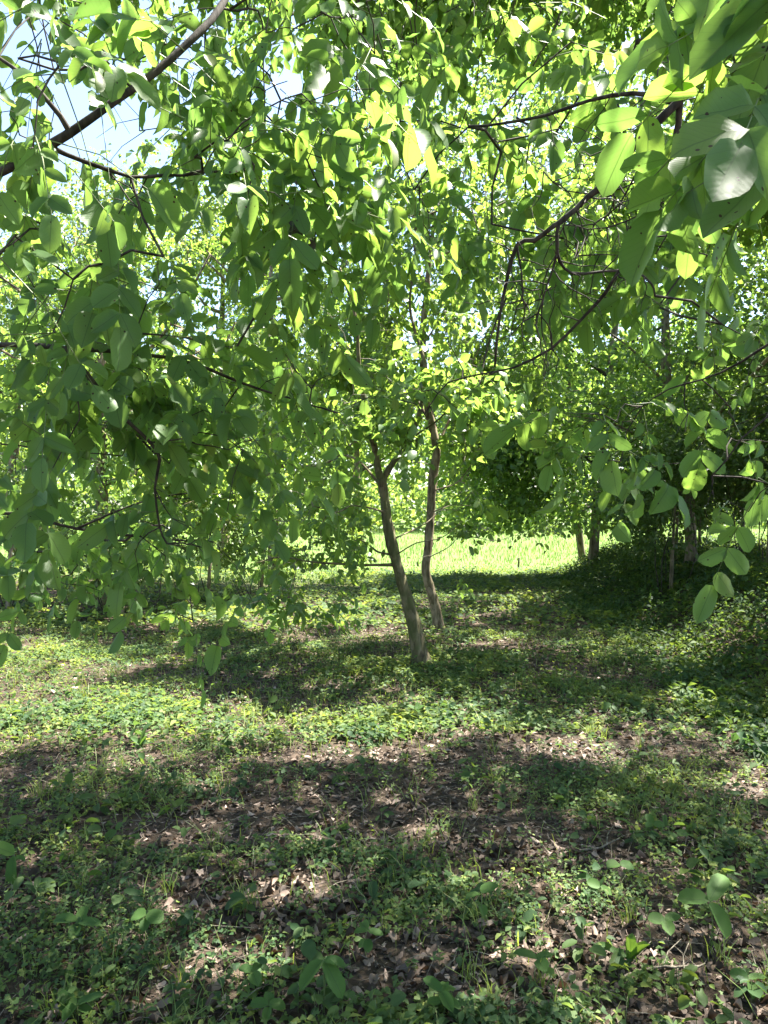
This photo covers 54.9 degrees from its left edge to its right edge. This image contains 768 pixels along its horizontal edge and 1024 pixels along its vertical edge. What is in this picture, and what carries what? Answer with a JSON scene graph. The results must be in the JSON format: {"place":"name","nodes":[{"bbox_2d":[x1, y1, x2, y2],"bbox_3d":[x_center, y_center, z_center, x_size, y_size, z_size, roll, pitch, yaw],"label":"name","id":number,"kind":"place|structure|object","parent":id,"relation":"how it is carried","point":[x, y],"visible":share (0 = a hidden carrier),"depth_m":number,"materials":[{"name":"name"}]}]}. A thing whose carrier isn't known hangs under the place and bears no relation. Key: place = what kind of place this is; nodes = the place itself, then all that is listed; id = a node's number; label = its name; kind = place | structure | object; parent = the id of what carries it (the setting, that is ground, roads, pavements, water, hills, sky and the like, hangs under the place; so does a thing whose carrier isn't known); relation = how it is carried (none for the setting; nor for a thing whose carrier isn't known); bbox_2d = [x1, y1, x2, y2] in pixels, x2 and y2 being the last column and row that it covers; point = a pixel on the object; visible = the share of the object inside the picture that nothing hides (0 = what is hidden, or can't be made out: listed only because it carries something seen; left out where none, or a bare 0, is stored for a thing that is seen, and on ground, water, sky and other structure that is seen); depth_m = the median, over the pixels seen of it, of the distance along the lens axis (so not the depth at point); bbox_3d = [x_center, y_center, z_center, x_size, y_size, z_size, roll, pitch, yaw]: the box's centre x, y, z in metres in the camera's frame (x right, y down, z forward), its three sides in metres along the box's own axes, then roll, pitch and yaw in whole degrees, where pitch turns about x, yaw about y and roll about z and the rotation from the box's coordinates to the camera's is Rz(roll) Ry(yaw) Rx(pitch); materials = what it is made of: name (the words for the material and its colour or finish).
{"place":"outdoors","nodes":[
{"label":"outdoors","id":0,"kind":"place"},
{"bbox_2d":[0,521,766,578],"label":"meadow grass","id":1,"kind":"structure","parent":0,"point":[417,547],"depth_m":27.15,"materials":[{"name":"green plant"}]},
{"bbox_2d":[0,513,767,1023],"bbox_3d":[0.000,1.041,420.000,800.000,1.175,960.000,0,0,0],"label":"ground","id":2,"kind":"structure","parent":0,"point":[650,995],"depth_m":4.05,"materials":[{"name":"green plant"}]},
{"bbox_2d":[0,841,24,884],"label":"seedling","id":3,"kind":"object","parent":2,"relation":"on","point":[7,849],"visible":0.88,"depth_m":3.16,"materials":[{"name":"green plant"}]},
{"bbox_2d":[29,868,38,876],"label":"fallen leaf","id":4,"kind":"object","parent":2,"relation":"on","point":[33,871],"visible":0.93,"depth_m":3.23,"materials":[{"name":"plant"}]},
{"bbox_2d":[0,364,69,517],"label":"broadleaf tree","id":5,"kind":"object","parent":2,"relation":"on","point":[22,453],"visible":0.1,"depth_m":45.38,"materials":[{"name":"green plant"}]},
{"bbox_2d":[0,452,101,610],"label":"shrub","id":6,"kind":"object","parent":2,"relation":"on","point":[18,482],"visible":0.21,"depth_m":10.63,"materials":[{"name":"green plant"}]},
{"bbox_2d":[52,906,100,941],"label":"seedling","id":7,"kind":"object","parent":2,"relation":"on","point":[82,911],"visible":0.94,"depth_m":2.73,"materials":[{"name":"green plant"}]},
{"bbox_2d":[57,989,103,1022],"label":"seedling","id":8,"kind":"object","parent":2,"relation":"on","point":[71,1004],"visible":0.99,"depth_m":2.32,"materials":[{"name":"green plant"}]},
{"bbox_2d":[0,143,213,555],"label":"broadleaf tree","id":9,"kind":"object","parent":2,"relation":"on","point":[150,243],"visible":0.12,"depth_m":17.89,"materials":[{"name":"green plant"}]},
{"bbox_2d":[104,822,121,840],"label":"seedling","id":10,"kind":"object","parent":2,"relation":"on","point":[110,833],"visible":0.81,"depth_m":3.67,"materials":[{"name":"green plant"}]},
{"bbox_2d":[55,491,220,617],"bbox_3d":[-3.744,0.674,10.941,2.504,2.006,2.378,0,0,0],"label":"shrub","id":11,"kind":"object","parent":2,"relation":"on","point":[95,582],"visible":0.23,"depth_m":10.67,"materials":[{"name":"green plant"}]},
{"bbox_2d":[90,344,186,512],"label":"broadleaf tree","id":12,"kind":"object","parent":2,"relation":"on","point":[136,467],"depth_m":49.06,"materials":[{"name":"green plant"}]},
{"bbox_2d":[130,727,146,746],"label":"seedling","id":13,"kind":"object","parent":2,"relation":"on","point":[143,737],"visible":0.88,"depth_m":4.80,"materials":[{"name":"green plant"}]},
{"bbox_2d":[131,908,163,943],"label":"seedling","id":14,"kind":"object","parent":2,"relation":"on","point":[154,916],"visible":0.94,"depth_m":2.71,"materials":[{"name":"green plant"}]},
{"bbox_2d":[156,836,160,847],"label":"fallen leaf","id":15,"kind":"object","parent":2,"relation":"on","point":[158,840],"visible":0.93,"depth_m":3.57,"materials":[{"name":"brown plant"}]},
{"bbox_2d":[118,454,292,607],"bbox_3d":[-2.982,0.294,12.689,2.995,2.815,2.816,0,0,22],"label":"shrub","id":16,"kind":"object","parent":2,"relation":"on","point":[239,520],"visible":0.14,"depth_m":12.47,"materials":[{"name":"green plant"}]},
{"bbox_2d":[0,138,417,604],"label":"walnut tree","id":17,"kind":"object","parent":2,"relation":"on","point":[339,381],"visible":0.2,"depth_m":10.98,"materials":[{"name":"green plant"}]},
{"bbox_2d":[215,993,226,1007],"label":"fallen leaf","id":18,"kind":"object","parent":2,"relation":"on","point":[225,995],"visible":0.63,"depth_m":2.39,"materials":[{"name":"plant"}]},
{"bbox_2d":[140,110,330,557],"bbox_3d":[-5.017,-5.408,22.741,7.700,14.006,6.532,0,0,-23],"label":"broadleaf tree","id":19,"kind":"object","parent":2,"relation":"on","point":[217,209],"visible":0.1,"depth_m":22.28,"materials":[{"name":"green plant"}]},
{"bbox_2d":[233,926,254,961],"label":"fallen twig","id":20,"kind":"object","parent":2,"relation":"on","point":[236,959],"visible":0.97,"depth_m":2.64,"materials":[{"name":"beige wood"}]},
{"bbox_2d":[179,354,311,522],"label":"broadleaf tree","id":21,"kind":"object","parent":2,"relation":"on","point":[254,450],"depth_m":45.36,"materials":[{"name":"green plant"}]},
{"bbox_2d":[238,962,262,989],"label":"seedling","id":22,"kind":"object","parent":2,"relation":"on","point":[255,976],"visible":0.87,"depth_m":2.42,"materials":[{"name":"green plant"}]},
{"bbox_2d":[0,0,504,707],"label":"walnut tree","id":23,"kind":"object","parent":2,"relation":"on","point":[94,318],"visible":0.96,"depth_m":2.25,"materials":[{"name":"green plant"}]},
{"bbox_2d":[183,490,333,598],"bbox_3d":[-2.292,0.621,13.236,2.849,2.203,2.504,0,0,38],"label":"shrub","id":24,"kind":"object","parent":2,"relation":"on","point":[232,557],"visible":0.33,"depth_m":13.00,"materials":[{"name":"green plant"}]},
{"bbox_2d":[250,992,285,1018],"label":"seedling","id":25,"kind":"object","parent":2,"relation":"on","point":[269,999],"visible":0.89,"depth_m":2.30,"materials":[{"name":"green plant"}]},
{"bbox_2d":[182,9,429,585],"bbox_3d":[-1.576,-5.105,15.619,6.148,13.742,4.884,0,0,0],"label":"walnut tree","id":26,"kind":"object","parent":2,"relation":"on","point":[322,297],"visible":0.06,"depth_m":15.58,"materials":[{"name":"green plant"}]},
{"bbox_2d":[298,955,345,1015],"bbox_3d":[-0.189,1.501,2.295,0.150,0.196,0.070,0,0,-23],"label":"seedling","id":27,"kind":"object","parent":2,"relation":"on","point":[332,974],"visible":0.91,"depth_m":2.31,"materials":[{"name":"green plant"}]},
{"bbox_2d":[0,350,657,522],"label":"distant woodland","id":28,"kind":"object","parent":2,"relation":"on","point":[422,477],"visible":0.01,"depth_m":66.69,"materials":[{"name":"green plant"}]},
{"bbox_2d":[302,341,429,521],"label":"broadleaf tree","id":29,"kind":"object","parent":2,"relation":"on","point":[383,456],"visible":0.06,"depth_m":52.23,"materials":[{"name":"green plant"}]},
{"bbox_2d":[354,919,382,958],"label":"seedling","id":30,"kind":"object","parent":2,"relation":"on","point":[366,944],"visible":0.98,"depth_m":2.62,"materials":[{"name":"green plant"}]},
{"bbox_2d":[0,535,766,629],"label":"ground cover","id":31,"kind":"object","parent":2,"relation":"on","point":[376,601],"visible":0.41,"depth_m":12.70,"materials":[{"name":"green plant"}]},
{"bbox_2d":[0,662,766,1023],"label":"herb stems","id":32,"kind":"object","parent":2,"relation":"on","point":[340,854],"visible":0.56,"depth_m":3.37,"materials":[{"name":"green plant"}]},
{"bbox_2d":[0,581,767,1023],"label":"ground herbs","id":33,"kind":"object","parent":2,"relation":"on","point":[390,731],"visible":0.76,"depth_m":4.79,"materials":[{"name":"green plant"}]},
{"bbox_2d":[0,576,767,1023],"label":"leaf litter","id":34,"kind":"object","parent":2,"relation":"on","point":[746,1000],"visible":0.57,"depth_m":3.27,"materials":[{"name":"brown plant"}]},
{"bbox_2d":[0,633,767,1023],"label":"weeds","id":35,"kind":"object","parent":2,"relation":"on","point":[398,997],"visible":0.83,"depth_m":3.56,"materials":[{"name":"green plant"}]},
{"bbox_2d":[0,625,767,1023],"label":"dead stalks","id":36,"kind":"object","parent":2,"relation":"on","point":[40,777],"visible":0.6,"depth_m":3.70,"materials":[{"name":"brown plant"}]},
{"bbox_2d":[0,468,767,533],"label":"meadow thicket","id":37,"kind":"object","parent":2,"relation":"on","point":[393,505],"visible":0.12,"depth_m":41.22,"materials":[{"name":"green plant"}]},
{"bbox_2d":[407,702,423,721],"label":"seedling","id":38,"kind":"object","parent":2,"relation":"on","point":[417,706],"visible":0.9,"depth_m":5.50,"materials":[{"name":"green plant"}]},
{"bbox_2d":[212,99,667,669],"bbox_3d":[1.127,-1.626,8.206,5.894,6.737,3.350,0,0,-14],"label":"walnut tree","id":39,"kind":"object","parent":2,"relation":"on","point":[328,529],"visible":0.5,"depth_m":7.66,"materials":[{"name":"green plant"}]},
{"bbox_2d":[423,976,460,1013],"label":"seedling","id":40,"kind":"object","parent":2,"relation":"on","point":[448,1000],"visible":0.94,"depth_m":2.29,"materials":[{"name":"green plant"}]},
{"bbox_2d":[451,908,459,915],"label":"fallen leaf","id":41,"kind":"object","parent":2,"relation":"on","point":[457,911],"visible":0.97,"depth_m":2.87,"materials":[{"name":"brown plant"}]},
{"bbox_2d":[407,358,527,517],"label":"broadleaf tree","id":42,"kind":"object","parent":2,"relation":"on","point":[436,412],"visible":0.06,"depth_m":47.24,"materials":[{"name":"green plant"}]},
{"bbox_2d":[342,40,593,631],"bbox_3d":[1.210,-2.796,10.448,3.901,9.068,3.884,0,0,0],"label":"walnut tree","id":43,"kind":"object","parent":2,"relation":"on","point":[529,372],"visible":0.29,"depth_m":9.70,"materials":[{"name":"green plant"}]},
{"bbox_2d":[466,882,497,931],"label":"seedling","id":44,"kind":"object","parent":2,"relation":"on","point":[486,887],"visible":0.94,"depth_m":2.80,"materials":[{"name":"green plant"}]},
{"bbox_2d":[497,967,529,1010],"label":"fallen twig","id":45,"kind":"object","parent":2,"relation":"on","point":[514,994],"visible":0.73,"depth_m":2.37,"materials":[{"name":"wood"}]},
{"bbox_2d":[393,0,660,561],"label":"broadleaf tree","id":46,"kind":"object","parent":2,"relation":"on","point":[509,466],"visible":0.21,"depth_m":16.77,"materials":[{"name":"green plant"}]},
{"bbox_2d":[513,948,554,986],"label":"seedling","id":47,"kind":"object","parent":2,"relation":"on","point":[543,965],"visible":0.95,"depth_m":2.48,"materials":[{"name":"green plant"}]},
{"bbox_2d":[306,73,767,564],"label":"broadleaf tree","id":48,"kind":"object","parent":2,"relation":"on","point":[748,237],"visible":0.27,"depth_m":12.10,"materials":[{"name":"green plant"}]},
{"bbox_2d":[309,0,767,623],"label":"walnut tree","id":49,"kind":"object","parent":2,"relation":"on","point":[703,170],"visible":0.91,"depth_m":2.58,"materials":[{"name":"green plant"}]},
{"bbox_2d":[504,339,618,521],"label":"broadleaf tree","id":50,"kind":"object","parent":2,"relation":"on","point":[573,394],"visible":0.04,"depth_m":53.06,"materials":[{"name":"green plant"}]},
{"bbox_2d":[587,878,611,905],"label":"seedling","id":51,"kind":"object","parent":2,"relation":"on","point":[593,883],"visible":0.8,"depth_m":2.97,"materials":[{"name":"green plant"}]},
{"bbox_2d":[579,826,619,851],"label":"fallen twig","id":52,"kind":"object","parent":2,"relation":"on","point":[594,848],"visible":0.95,"depth_m":3.51,"materials":[{"name":"wood"}]},
{"bbox_2d":[598,955,605,961],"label":"fallen leaf","id":53,"kind":"object","parent":2,"relation":"on","point":[600,957],"visible":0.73,"depth_m":2.60,"materials":[{"name":"beige plant"}]},
{"bbox_2d":[476,0,762,565],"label":"broadleaf tree","id":54,"kind":"object","parent":2,"relation":"on","point":[593,545],"visible":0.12,"depth_m":17.74,"materials":[{"name":"green plant"}]},
{"bbox_2d":[606,859,633,877],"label":"seedling","id":55,"kind":"object","parent":2,"relation":"on","point":[613,863],"visible":0.9,"depth_m":3.15,"materials":[{"name":"green plant"}]},
{"bbox_2d":[594,933,649,968],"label":"seedling","id":56,"kind":"object","parent":2,"relation":"on","point":[633,947],"visible":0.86,"depth_m":2.57,"materials":[{"name":"green plant"}]},
{"bbox_2d":[602,497,670,544],"bbox_3d":[6.183,0.184,18.483,2.000,1.854,2.256,0,0,20],"label":"shrub","id":57,"kind":"object","parent":2,"relation":"on","point":[668,530],"visible":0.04,"depth_m":18.34,"materials":[{"name":"green plant"}]},
{"bbox_2d":[529,532,767,770],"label":"bank nettles","id":58,"kind":"object","parent":2,"relation":"on","point":[611,566],"visible":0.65,"depth_m":9.27,"materials":[{"name":"green plant"}]},
{"bbox_2d":[645,814,664,830],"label":"seedling","id":59,"kind":"object","parent":2,"relation":"on","point":[649,818],"visible":0.83,"depth_m":3.63,"materials":[{"name":"green plant"}]},
{"bbox_2d":[569,396,748,598],"bbox_3d":[4.487,-0.200,11.603,2.436,3.240,2.660,0,0,44],"label":"shrub","id":60,"kind":"object","parent":2,"relation":"on","point":[653,535],"visible":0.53,"depth_m":11.41,"materials":[{"name":"green plant"}]},
{"bbox_2d":[586,415,735,566],"bbox_3d":[5.482,-0.416,14.396,3.398,3.106,2.908,0,0,0],"label":"shrub","id":61,"kind":"object","parent":2,"relation":"on","point":[656,489],"visible":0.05,"depth_m":14.18,"materials":[{"name":"green plant"}]},
{"bbox_2d":[624,939,697,976],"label":"fallen twig","id":62,"kind":"object","parent":2,"relation":"on","point":[664,966],"visible":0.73,"depth_m":2.55,"materials":[{"name":"beige wood"}]},
{"bbox_2d":[648,912,680,939],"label":"seedling","id":63,"kind":"object","parent":2,"relation":"on","point":[667,924],"visible":0.92,"depth_m":2.73,"materials":[{"name":"green plant"}]},
{"bbox_2d":[669,941,685,951],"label":"fallen leaf","id":64,"kind":"object","parent":2,"relation":"on","point":[683,947],"visible":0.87,"depth_m":2.68,"materials":[{"name":"brown plant"}]},
{"bbox_2d":[670,829,687,844],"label":"seedling","id":65,"kind":"object","parent":2,"relation":"on","point":[679,833],"visible":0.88,"depth_m":3.56,"materials":[{"name":"green plant"}]},
{"bbox_2d":[674,943,705,976],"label":"fallen twig","id":66,"kind":"object","parent":2,"relation":"on","point":[698,966],"visible":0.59,"depth_m":2.56,"materials":[{"name":"beige wood"}]},
{"bbox_2d":[617,10,767,403],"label":"broadleaf tree","id":67,"kind":"object","parent":2,"relation":"on","point":[730,376],"visible":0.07,"depth_m":14.30,"materials":[{"name":"green plant"}]},
{"bbox_2d":[650,382,740,546],"bbox_3d":[6.852,-0.937,16.330,2.849,3.943,2.953,0,0,44],"label":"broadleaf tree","id":68,"kind":"object","parent":2,"relation":"on","point":[698,523],"visible":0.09,"depth_m":16.14,"materials":[{"name":"green plant"}]},
{"bbox_2d":[677,873,731,944],"bbox_3d":[1.221,1.495,2.720,0.233,0.228,0.169,0,0,-19],"label":"seedling","id":69,"kind":"object","parent":2,"relation":"on","point":[718,885],"visible":0.96,"depth_m":2.73,"materials":[{"name":"green plant"}]},
{"bbox_2d":[657,320,767,559],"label":"shrub","id":70,"kind":"object","parent":2,"relation":"on","point":[705,495],"visible":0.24,"depth_m":12.04,"materials":[{"name":"green plant"}]},
{"bbox_2d":[703,831,729,862],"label":"fallen twig","id":71,"kind":"object","parent":2,"relation":"on","point":[705,860],"visible":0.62,"depth_m":3.42,"materials":[{"name":"wood"}]},
{"bbox_2d":[673,362,767,570],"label":"shrub","id":72,"kind":"object","parent":2,"relation":"on","point":[761,430],"visible":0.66,"depth_m":10.54,"materials":[{"name":"green plant"}]},
{"bbox_2d":[729,967,766,998],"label":"seedling","id":73,"kind":"object","parent":2,"relation":"on","point":[734,972],"visible":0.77,"depth_m":2.43,"materials":[{"name":"green plant"}]},
{"bbox_2d":[742,457,767,494],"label":"shrub","id":74,"kind":"object","parent":2,"relation":"on","point":[753,476],"visible":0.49,"depth_m":9.81,"materials":[{"name":"green plant"}]},
{"bbox_2d":[0,0,767,512],"label":"sky","id":75,"kind":"structure","parent":0,"point":[118,137],"materials":[{"name":"white"}]}
]}

